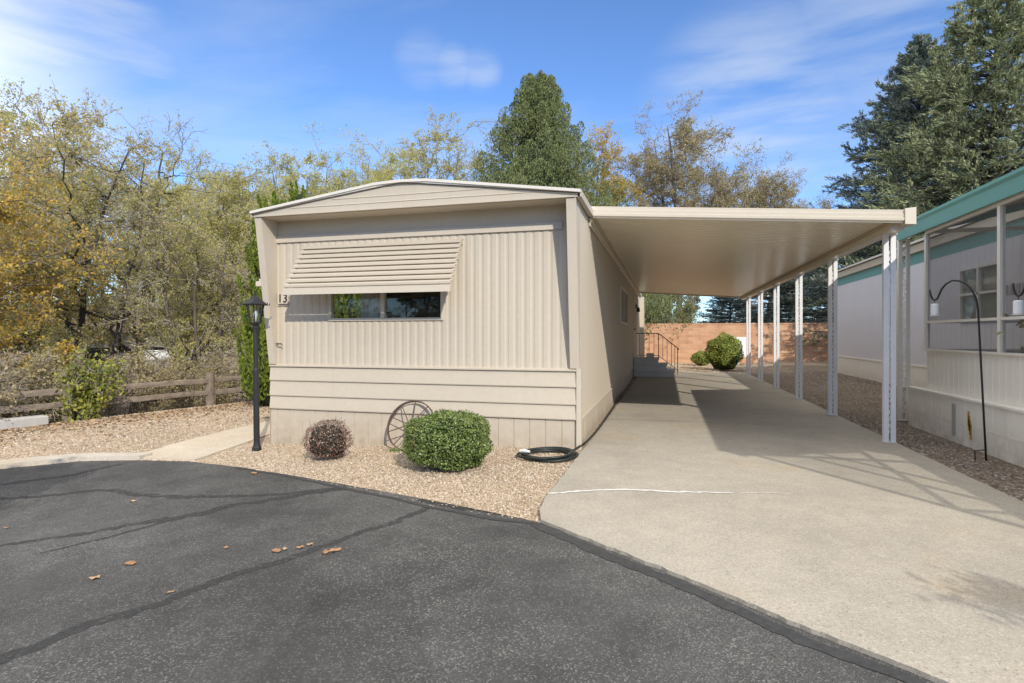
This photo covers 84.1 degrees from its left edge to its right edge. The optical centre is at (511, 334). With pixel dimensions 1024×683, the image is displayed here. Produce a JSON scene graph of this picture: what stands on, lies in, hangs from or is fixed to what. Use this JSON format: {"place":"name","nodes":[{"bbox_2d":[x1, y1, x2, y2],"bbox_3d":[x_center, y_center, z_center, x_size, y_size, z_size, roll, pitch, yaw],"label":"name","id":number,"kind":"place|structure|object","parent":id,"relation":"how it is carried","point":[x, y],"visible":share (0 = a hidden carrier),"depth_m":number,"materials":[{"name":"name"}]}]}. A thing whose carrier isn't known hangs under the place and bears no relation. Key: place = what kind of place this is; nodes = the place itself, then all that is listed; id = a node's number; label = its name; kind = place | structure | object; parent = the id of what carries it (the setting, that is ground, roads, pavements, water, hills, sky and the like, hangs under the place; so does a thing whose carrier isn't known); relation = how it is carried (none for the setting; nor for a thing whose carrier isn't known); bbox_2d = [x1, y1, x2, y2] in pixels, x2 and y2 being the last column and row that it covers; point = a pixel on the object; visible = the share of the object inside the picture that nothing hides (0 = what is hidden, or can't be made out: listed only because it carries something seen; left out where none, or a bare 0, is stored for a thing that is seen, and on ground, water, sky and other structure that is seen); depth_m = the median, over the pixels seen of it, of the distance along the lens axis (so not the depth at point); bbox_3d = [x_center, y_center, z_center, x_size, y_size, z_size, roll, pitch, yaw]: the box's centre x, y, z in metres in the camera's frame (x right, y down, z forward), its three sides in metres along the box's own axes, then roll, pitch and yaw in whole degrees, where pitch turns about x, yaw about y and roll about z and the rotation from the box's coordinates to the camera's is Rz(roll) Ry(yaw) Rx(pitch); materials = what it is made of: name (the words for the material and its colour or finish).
{"place":"outdoors","nodes":[
{"label":"outdoors","id":0,"kind":"place"},
{"bbox_2d":[0,401,269,468],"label":"gravel","id":1,"kind":"structure","parent":0,"point":[165,440],"depth_m":8.70,"materials":[{"name":"beige gravel"}]},
{"bbox_2d":[97,359,251,417],"bbox_3d":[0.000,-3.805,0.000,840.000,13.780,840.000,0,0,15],"label":"ground","id":2,"kind":"structure","parent":0,"point":[127,410],"depth_m":24.86,"materials":[{"name":"soil"}]},
{"bbox_2d":[0,162,35,295],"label":"elm tree","id":3,"kind":"object","parent":2,"relation":"on","point":[19,187],"visible":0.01,"depth_m":25.62,"materials":[{"name":"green plant"}]},
{"bbox_2d":[0,348,78,431],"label":"brush","id":4,"kind":"object","parent":2,"relation":"on","point":[9,401],"visible":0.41,"depth_m":9.83,"materials":[{"name":"brown plant"}]},
{"bbox_2d":[0,337,79,403],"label":"golden bush","id":5,"kind":"object","parent":2,"relation":"on","point":[67,349],"visible":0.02,"depth_m":12.38,"materials":[{"name":"yellow plant"}]},
{"bbox_2d":[0,343,115,420],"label":"brush","id":6,"kind":"object","parent":2,"relation":"on","point":[41,363],"visible":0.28,"depth_m":10.37,"materials":[{"name":"brown plant"}]},
{"bbox_2d":[1,131,132,360],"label":"elm tree","id":7,"kind":"object","parent":2,"relation":"on","point":[60,325],"visible":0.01,"depth_m":29.60,"materials":[{"name":"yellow plant"}]},
{"bbox_2d":[0,76,148,354],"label":"elm tree","id":8,"kind":"object","parent":2,"relation":"on","point":[4,117],"visible":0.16,"depth_m":19.40,"materials":[{"name":"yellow plant"}]},
{"bbox_2d":[0,116,150,356],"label":"cottonwood tree","id":9,"kind":"object","parent":2,"relation":"on","point":[13,209],"visible":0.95,"depth_m":12.78,"materials":[{"name":"yellow plant"}]},
{"bbox_2d":[25,344,168,422],"bbox_3d":[-9.019,1.261,11.909,2.778,2.163,2.741,0,0,15],"label":"brush","id":10,"kind":"object","parent":2,"relation":"on","point":[145,366],"visible":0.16,"depth_m":12.10,"materials":[{"name":"beige plant"}]},
{"bbox_2d":[0,73,209,375],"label":"elm tree","id":11,"kind":"object","parent":2,"relation":"on","point":[79,333],"visible":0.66,"depth_m":15.43,"materials":[{"name":"green plant"}]},
{"bbox_2d":[1,305,216,370],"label":"distant house","id":12,"kind":"structure","parent":2,"relation":"on","point":[93,351],"depth_m":39.28,"materials":[{"name":"grey"}]},
{"bbox_2d":[81,348,109,364],"bbox_3d":[-28.321,1.465,38.633,1.600,1.200,0.050,0,0,-25],"label":"window","id":13,"kind":"structure","parent":12,"relation":"in","point":[93,351],"depth_m":38.61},
{"bbox_2d":[151,347,165,349],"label":"window","id":14,"kind":"structure","parent":12,"relation":"in","point":[157,348],"depth_m":40.14,"materials":[{"name":"glass"}]},
{"bbox_2d":[0,91,254,413],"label":"elm tree","id":15,"kind":"object","parent":2,"relation":"on","point":[176,191],"visible":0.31,"depth_m":20.74,"materials":[{"name":"green plant"}]},
{"bbox_2d":[62,172,261,406],"bbox_3d":[-9.697,-1.043,17.062,6.534,8.469,6.177,0,0,15],"label":"elm tree","id":16,"kind":"object","parent":2,"relation":"on","point":[177,349],"visible":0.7,"depth_m":16.39,"materials":[{"name":"green plant"}]},
{"bbox_2d":[94,138,247,367],"bbox_3d":[-19.067,-3.999,33.301,9.714,14.387,9.011,0,0,-34],"label":"elm tree","id":17,"kind":"object","parent":2,"relation":"on","point":[193,179],"visible":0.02,"depth_m":32.30,"materials":[{"name":"green plant"}]},
{"bbox_2d":[120,355,227,412],"bbox_3d":[-8.328,1.433,13.945,2.558,1.910,2.576,0,0,-21],"label":"brush","id":18,"kind":"object","parent":2,"relation":"on","point":[138,409],"visible":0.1,"depth_m":13.80,"materials":[{"name":"beige plant"}]},
{"bbox_2d":[93,139,259,365],"bbox_3d":[-15.608,-3.075,28.263,7.930,12.661,8.548,0,0,27],"label":"elm tree","id":19,"kind":"object","parent":2,"relation":"on","point":[202,200],"visible":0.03,"depth_m":27.51,"materials":[{"name":"green plant"}]},
{"bbox_2d":[128,355,239,412],"bbox_3d":[-7.642,1.302,12.865,2.193,1.731,2.222,0,0,-4],"label":"brush","id":20,"kind":"object","parent":2,"relation":"on","point":[174,371],"visible":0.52,"depth_m":12.68,"materials":[{"name":"brown plant"}]},
{"bbox_2d":[143,350,230,376],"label":"distant shed","id":21,"kind":"structure","parent":2,"relation":"on","point":[163,354],"depth_m":35.77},
{"bbox_2d":[120,150,289,403],"bbox_3d":[-12.896,-2.268,24.996,7.772,11.137,7.820,0,0,-40],"label":"elm tree","id":22,"kind":"object","parent":2,"relation":"on","point":[217,223],"visible":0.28,"depth_m":23.46,"materials":[{"name":"green plant"}]},
{"bbox_2d":[188,343,252,404],"bbox_3d":[-6.879,1.012,14.747,2.863,2.122,2.842,0,0,44],"label":"brush","id":23,"kind":"object","parent":2,"relation":"on","point":[213,364],"visible":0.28,"depth_m":14.14,"materials":[{"name":"beige plant"}]},
{"bbox_2d":[170,175,318,340],"bbox_3d":[-12.187,-2.264,27.423,7.616,10.914,7.663,0,0,-26],"label":"elm tree","id":24,"kind":"object","parent":2,"relation":"on","point":[253,194],"visible":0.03,"depth_m":26.18,"materials":[{"name":"green plant"}]},
{"bbox_2d":[222,156,286,207],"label":"elm tree","id":25,"kind":"object","parent":2,"relation":"on","point":[250,173],"depth_m":33.41,"materials":[{"name":"green plant"}]},
{"bbox_2d":[171,121,344,318],"bbox_3d":[-10.493,-2.860,25.666,8.160,12.395,8.211,0,0,31],"label":"elm tree","id":26,"kind":"object","parent":2,"relation":"on","point":[263,191],"visible":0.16,"depth_m":25.33,"materials":[{"name":"green plant"}]},
{"bbox_2d":[212,165,306,303],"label":"elm tree","id":27,"kind":"object","parent":2,"relation":"on","point":[288,177],"depth_m":31.56,"materials":[{"name":"green plant"}]},
{"bbox_2d":[288,180,310,201],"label":"arborvitae","id":28,"kind":"object","parent":2,"relation":"on","point":[294,194],"visible":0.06,"depth_m":19.89,"materials":[{"name":"green plant"}]},
{"bbox_2d":[247,135,395,313],"bbox_3d":[-9.368,-3.899,30.683,9.714,14.387,9.011,0,0,-19],"label":"elm tree","id":29,"kind":"object","parent":2,"relation":"on","point":[320,164],"visible":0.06,"depth_m":30.26,"materials":[{"name":"green plant"}]},
{"bbox_2d":[309,124,421,316],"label":"elm tree","id":30,"kind":"object","parent":2,"relation":"on","point":[377,170],"visible":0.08,"depth_m":31.30,"materials":[{"name":"green plant"}]},
{"bbox_2d":[334,153,429,312],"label":"elm tree","id":31,"kind":"object","parent":2,"relation":"on","point":[374,180],"depth_m":28.58,"materials":[{"name":"green plant"}]},
{"bbox_2d":[385,105,511,182],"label":"elm tree","id":32,"kind":"object","parent":2,"relation":"on","point":[435,138],"visible":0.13,"depth_m":33.90,"materials":[{"name":"green plant"}]},
{"bbox_2d":[442,150,503,181],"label":"elm tree","id":33,"kind":"object","parent":2,"relation":"on","point":[461,172],"depth_m":33.97,"materials":[{"name":"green plant"}]},
{"bbox_2d":[572,120,649,206],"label":"golden tree","id":34,"kind":"object","parent":2,"relation":"on","point":[604,151],"visible":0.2,"depth_m":37.29,"materials":[{"name":"yellow plant"}]},
{"bbox_2d":[644,294,701,323],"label":"willow tree","id":35,"kind":"object","parent":2,"relation":"on","point":[696,298],"visible":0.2,"depth_m":32.83,"materials":[{"name":"green plant"}]},
{"bbox_2d":[591,89,778,305],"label":"elm tree","id":36,"kind":"object","parent":2,"relation":"on","point":[666,177],"visible":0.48,"depth_m":40.47,"materials":[{"name":"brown plant"}]},
{"bbox_2d":[695,297,767,322],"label":"spruce tree","id":37,"kind":"object","parent":2,"relation":"on","point":[720,304],"visible":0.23,"depth_m":38.42,"materials":[{"name":"green plant"}]},
{"bbox_2d":[698,141,814,313],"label":"elm tree","id":38,"kind":"object","parent":2,"relation":"on","point":[760,199],"visible":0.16,"depth_m":43.52,"materials":[{"name":"green plant"}]},
{"bbox_2d":[723,262,845,322],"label":"spruce tree","id":39,"kind":"object","parent":2,"relation":"on","point":[786,305],"visible":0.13,"depth_m":34.64,"materials":[{"name":"green plant"}]},
{"bbox_2d":[771,171,841,318],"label":"elm tree","id":40,"kind":"object","parent":2,"relation":"on","point":[826,202],"visible":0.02,"depth_m":45.42,"materials":[{"name":"green plant"}]},
{"bbox_2d":[781,32,1023,344],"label":"spruce tree","id":41,"kind":"object","parent":2,"relation":"on","point":[917,47],"visible":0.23,"depth_m":26.70,"materials":[{"name":"green plant"}]},
{"bbox_2d":[787,0,1023,347],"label":"spruce tree","id":42,"kind":"object","parent":2,"relation":"on","point":[1001,26],"visible":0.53,"depth_m":22.47,"materials":[{"name":"green plant"}]},
{"bbox_2d":[144,421,269,460],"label":"garden path","id":43,"kind":"structure","parent":0,"point":[199,448],"depth_m":7.71,"materials":[{"name":"concrete"}]},
{"bbox_2d":[0,363,743,521],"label":"gravel ground","id":44,"kind":"structure","parent":0,"point":[313,460],"depth_m":7.33,"materials":[{"name":"beige gravel"}]},
{"bbox_2d":[0,415,48,429],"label":"concrete slab","id":45,"kind":"structure","parent":44,"relation":"on","point":[19,422],"depth_m":9.27,"materials":[{"name":"white concrete"}]},
{"bbox_2d":[0,452,152,468],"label":"kerb","id":46,"kind":"structure","parent":44,"relation":"on","point":[27,461],"depth_m":6.80,"materials":[{"name":"concrete"}]},
{"bbox_2d":[52,347,128,422],"bbox_3d":[-7.746,1.075,10.378,1.146,1.721,1.225,0,0,15],"label":"leafy bush","id":47,"kind":"object","parent":44,"relation":"on","point":[83,374],"visible":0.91,"depth_m":10.22,"materials":[{"name":"green plant"}]},
{"bbox_2d":[0,373,249,422],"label":"split rail fence","id":48,"kind":"object","parent":44,"relation":"on","point":[210,391],"visible":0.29,"depth_m":11.24,"materials":[{"name":"brown wood"}]},
{"bbox_2d":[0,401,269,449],"bbox_3d":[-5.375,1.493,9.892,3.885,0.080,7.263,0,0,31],"label":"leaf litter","id":49,"kind":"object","parent":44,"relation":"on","point":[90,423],"visible":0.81,"depth_m":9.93,"materials":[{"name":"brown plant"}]},
{"bbox_2d":[240,291,269,451],"bbox_3d":[-3.333,0.474,7.394,0.389,2.106,0.339,-1,0,15],"label":"lamp post","id":50,"kind":"object","parent":44,"relation":"on","point":[254,300],"visible":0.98,"depth_m":7.36,"materials":[{"name":"black metal"}]},
{"bbox_2d":[234,190,286,406],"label":"arborvitae","id":51,"kind":"object","parent":44,"relation":"on","point":[246,376],"visible":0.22,"depth_m":11.77,"materials":[{"name":"green plant"}]},
{"bbox_2d":[300,416,353,460],"bbox_3d":[-2.166,1.248,6.695,0.570,0.543,0.540,0,0,15],"label":"barberry shrub","id":52,"kind":"object","parent":44,"relation":"on","point":[328,441],"visible":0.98,"depth_m":6.56,"materials":[{"name":"brown plant"}]},
{"bbox_2d":[334,286,360,317],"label":"arborvitae","id":53,"kind":"object","parent":44,"relation":"on","point":[347,305],"visible":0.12,"depth_m":13.24,"materials":[{"name":"green plant"}]},
{"bbox_2d":[385,447,402,452],"bbox_3d":[-1.460,1.409,7.021,0.290,0.075,0.185,0,0,30],"label":"weed tuft","id":54,"kind":"object","parent":44,"relation":"on","point":[396,450],"visible":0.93,"depth_m":7.00,"materials":[{"name":"green plant"}]},
{"bbox_2d":[387,400,432,449],"bbox_3d":[-1.276,1.137,7.146,0.650,0.650,0.110,0,-24,18],"label":"wagon wheel","id":55,"kind":"object","parent":44,"relation":"on","point":[393,413],"visible":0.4,"depth_m":7.22,"materials":[{"name":"metal"}]},
{"bbox_2d":[249,178,643,449],"bbox_3d":[0.945,-0.079,15.506,4.595,3.687,17.766,0,0,15],"label":"mobile home","id":56,"kind":"object","parent":44,"relation":"on","point":[513,314],"visible":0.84,"depth_m":7.27,"materials":[{"name":"beige metal"}]},
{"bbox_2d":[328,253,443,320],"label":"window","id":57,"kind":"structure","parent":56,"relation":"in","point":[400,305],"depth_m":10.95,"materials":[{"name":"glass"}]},
{"bbox_2d":[619,286,627,324],"bbox_3d":[2.702,-0.680,13.823,0.095,0.850,2.300,0,0,15],"label":"window","id":58,"kind":"structure","parent":56,"relation":"in","point":[623,294],"depth_m":13.78,"materials":[{"name":"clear glass"}]},
{"bbox_2d":[633,296,635,357],"bbox_3d":[4.055,-0.255,18.793,0.098,2.000,0.900,0,0,15],"label":"side door","id":59,"kind":"structure","parent":56,"relation":"in","point":[634,299],"depth_m":18.97,"materials":[{"name":"metal"}]},
{"bbox_2d":[400,409,493,471],"bbox_3d":[-0.687,1.114,5.958,0.986,0.680,0.864,0,0,15],"label":"boxwood shrub","id":60,"kind":"object","parent":44,"relation":"on","point":[448,439],"visible":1,"depth_m":5.71,"materials":[{"name":"green plant"}]},
{"bbox_2d":[463,70,699,343],"bbox_3d":[1.670,-6.238,30.795,16.239,16.209,16.177,0,0,15],"label":"juniper tree","id":61,"kind":"object","parent":44,"relation":"on","point":[535,133],"visible":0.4,"depth_m":29.45,"materials":[{"name":"green plant"}]},
{"bbox_2d":[690,350,709,365],"bbox_3d":[8.397,1.051,25.283,0.957,0.736,0.883,0,0,15],"label":"shrub","id":62,"kind":"object","parent":44,"relation":"on","point":[698,358],"visible":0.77,"depth_m":25.05,"materials":[{"name":"green plant"}]},
{"bbox_2d":[704,332,743,370],"bbox_3d":[8.164,0.638,21.842,1.403,1.561,1.381,0,0,-37],"label":"round shrub","id":63,"kind":"object","parent":44,"relation":"on","point":[725,351],"visible":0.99,"depth_m":21.46,"materials":[{"name":"green plant"}]},
{"bbox_2d":[668,362,790,373],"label":"gravel","id":64,"kind":"structure","parent":44,"relation":"on","point":[701,370],"depth_m":23.00,"materials":[{"name":"brown gravel"}]},
{"bbox_2d":[644,323,832,362],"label":"brick wall","id":65,"kind":"structure","parent":44,"relation":"on","point":[690,340],"depth_m":27.19,"materials":[{"name":"orange brick"}]},
{"bbox_2d":[736,361,1023,500],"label":"gravel strip","id":66,"kind":"object","parent":44,"relation":"on","point":[813,366],"visible":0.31,"depth_m":10.69,"materials":[{"name":"beige gravel"}]},
{"bbox_2d":[737,337,745,364],"bbox_3d":[10.376,0.780,26.090,0.720,1.370,0.415,0,0,8],"label":"utility box","id":67,"kind":"object","parent":66,"relation":"on","point":[742,340],"visible":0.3,"depth_m":25.86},
{"bbox_2d":[738,339,745,355],"bbox_3d":[10.347,0.555,25.892,0.600,0.780,0.014,0,0,8],"label":"door","id":68,"kind":"structure","parent":67,"relation":"in","point":[743,341],"depth_m":25.86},
{"bbox_2d":[929,280,986,460],"bbox_3d":[4.932,0.425,6.313,0.094,2.086,0.554,0,0,-31],"label":"shepherd hook","id":69,"kind":"object","parent":66,"relation":"on","point":[980,358],"visible":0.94,"depth_m":6.11,"materials":[{"name":"black metal"}]},
{"bbox_2d":[930,301,939,315],"bbox_3d":[4.849,-0.308,6.515,0.099,0.179,0.099,0,0,15],"label":"bird feeder","id":70,"kind":"object","parent":69,"relation":"hanging from","point":[934,309],"visible":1,"depth_m":6.49,"materials":[{"name":"white plastic"}]},
{"bbox_2d":[1012,283,1023,296],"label":"shepherd hook","id":71,"kind":"object","parent":66,"relation":"on","point":[1014,290],"visible":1,"depth_m":5.34,"materials":[{"name":"black metal"}]},
{"bbox_2d":[1012,297,1023,314],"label":"bird feeder","id":72,"kind":"object","parent":71,"relation":"hanging from","point":[1018,306],"visible":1,"depth_m":5.29,"materials":[{"name":"white plastic"}]},
{"bbox_2d":[832,210,1023,387],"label":"neighbour home","id":73,"kind":"object","parent":44,"relation":"on","point":[969,259],"visible":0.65,"depth_m":11.57,"materials":[{"name":"grey"}]},
{"bbox_2d":[958,260,996,320],"bbox_3d":[8.332,-0.745,10.103,0.095,1.020,1.350,0,0,15],"label":"window","id":74,"kind":"structure","parent":73,"relation":"in","point":[982,278],"depth_m":10.11,"materials":[{"name":"grey glass"}]},
{"bbox_2d":[896,166,1023,467],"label":"screened porch","id":75,"kind":"object","parent":44,"relation":"on","point":[946,403],"visible":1,"depth_m":6.96,"materials":[{"name":"white metal"}]},
{"bbox_2d":[996,313,1023,352],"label":"potted plant","id":76,"kind":"object","parent":75,"relation":"on","point":[1020,322],"visible":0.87,"depth_m":6.04,"materials":[{"name":"beige plant"}]},
{"bbox_2d":[188,442,581,521],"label":"gravel","id":77,"kind":"structure","parent":0,"point":[277,457],"depth_m":5.81,"materials":[{"name":"beige gravel"}]},
{"bbox_2d":[516,392,622,462],"bbox_3d":[1.291,1.315,9.611,0.734,0.109,7.370,0,0,15],"label":"garden hose","id":78,"kind":"object","parent":77,"relation":"on","point":[570,455],"visible":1,"depth_m":6.34,"materials":[{"name":"rubber"}]},
{"bbox_2d":[0,460,934,682],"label":"asphalt road","id":79,"kind":"structure","parent":0,"point":[431,595],"depth_m":2.97,"materials":[{"name":"grey asphalt"}]},
{"bbox_2d":[0,464,122,484],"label":"tar seam","id":80,"kind":"object","parent":79,"relation":"on","point":[60,476],"visible":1,"depth_m":6.03,"materials":[{"name":"black asphalt"}]},
{"bbox_2d":[40,520,170,553],"bbox_3d":[-2.911,1.456,4.119,0.080,0.014,0.809,0,0,35],"label":"tar seam","id":81,"kind":"object","parent":79,"relation":"on","point":[111,535],"visible":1,"depth_m":4.12,"materials":[{"name":"black asphalt"}]},
{"bbox_2d":[124,560,135,564],"bbox_3d":[-2.375,1.418,3.541,0.069,0.008,0.061,0,0,-21],"label":"fallen leaf","id":82,"kind":"object","parent":79,"relation":"on","point":[131,562],"visible":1,"depth_m":3.54,"materials":[{"name":"orange plant"}]},
{"bbox_2d":[0,488,341,498],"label":"tar seam","id":83,"kind":"object","parent":79,"relation":"on","point":[177,497],"visible":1,"depth_m":5.22,"materials":[{"name":"black asphalt"}]},
{"bbox_2d":[0,489,346,546],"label":"tar seam","id":84,"kind":"object","parent":79,"relation":"on","point":[180,516],"visible":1,"depth_m":4.55,"materials":[{"name":"black asphalt"}]},
{"bbox_2d":[0,507,429,663],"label":"tar seam","id":85,"kind":"object","parent":79,"relation":"on","point":[83,626],"visible":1,"depth_m":2.95,"materials":[{"name":"black asphalt"}]},
{"bbox_2d":[329,547,340,550],"bbox_3d":[-1.130,1.370,3.633,0.062,0.008,0.069,0,0,26],"label":"fallen leaf","id":86,"kind":"object","parent":79,"relation":"on","point":[334,549],"visible":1,"depth_m":3.63,"materials":[{"name":"orange plant"}]},
{"bbox_2d":[236,467,538,523],"bbox_3d":[-1.468,1.417,5.186,3.995,0.130,0.163,0,0,36],"label":"tar seam","id":87,"kind":"object","parent":79,"relation":"on","point":[419,504],"visible":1,"depth_m":4.78,"materials":[{"name":"black asphalt"}]},
{"bbox_2d":[531,524,926,682],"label":"tar seam","id":88,"kind":"object","parent":79,"relation":"on","point":[794,636],"visible":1,"depth_m":2.77,"materials":[{"name":"black asphalt"}]},
{"bbox_2d":[0,0,1023,322],"label":"sky","id":89,"kind":"structure","parent":0,"point":[785,74],"materials":[{"name":"blue"}]},
{"bbox_2d":[646,353,653,357],"bbox_3d":[4.436,0.664,18.224,0.230,0.160,0.220,0,0,15],"label":"concrete block","id":90,"kind":"object","parent":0,"point":[649,355],"depth_m":18.12,"materials":[{"name":"grey paint"}]},
{"bbox_2d":[539,371,1023,682],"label":"driveway","id":91,"kind":"structure","parent":0,"point":[865,541],"depth_m":4.08,"materials":[{"name":"concrete"}]},
{"bbox_2d":[548,489,732,493],"bbox_3d":[1.081,1.330,4.841,1.560,0.002,0.148,0,0,-1],"label":"crack filler","id":92,"kind":"object","parent":91,"relation":"on","point":[637,489],"visible":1,"depth_m":4.83,"materials":[{"name":"grey concrete"}]},
{"bbox_2d":[634,333,678,376],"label":"entry steps","id":93,"kind":"structure","parent":91,"relation":"on","point":[648,367],"depth_m":18.07,"materials":[{"name":"grey paint"}]},
{"bbox_2d":[627,419,864,428],"bbox_3d":[3.261,1.330,8.556,3.640,0.001,0.035,0,0,15],"label":"control joint","id":94,"kind":"object","parent":91,"relation":"on","point":[760,424],"visible":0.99,"depth_m":8.44,"materials":[{"name":"grey concrete"}]},
{"bbox_2d":[589,206,915,442],"bbox_3d":[4.708,-0.197,13.943,3.797,3.056,14.212,0,0,15],"label":"carport","id":95,"kind":"object","parent":91,"relation":"on","point":[744,253],"visible":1,"depth_m":9.09,"materials":[{"name":"metal"}]},
{"bbox_2d":[754,371,905,416],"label":"gravel","id":96,"kind":"structure","parent":0,"point":[850,379],"depth_m":13.65,"materials":[{"name":"gravel"}]},
{"bbox_2d":[842,417,1023,501],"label":"gravel","id":97,"kind":"structure","parent":0,"point":[965,464],"depth_m":6.31,"materials":[{"name":"beige gravel"}]}
]}

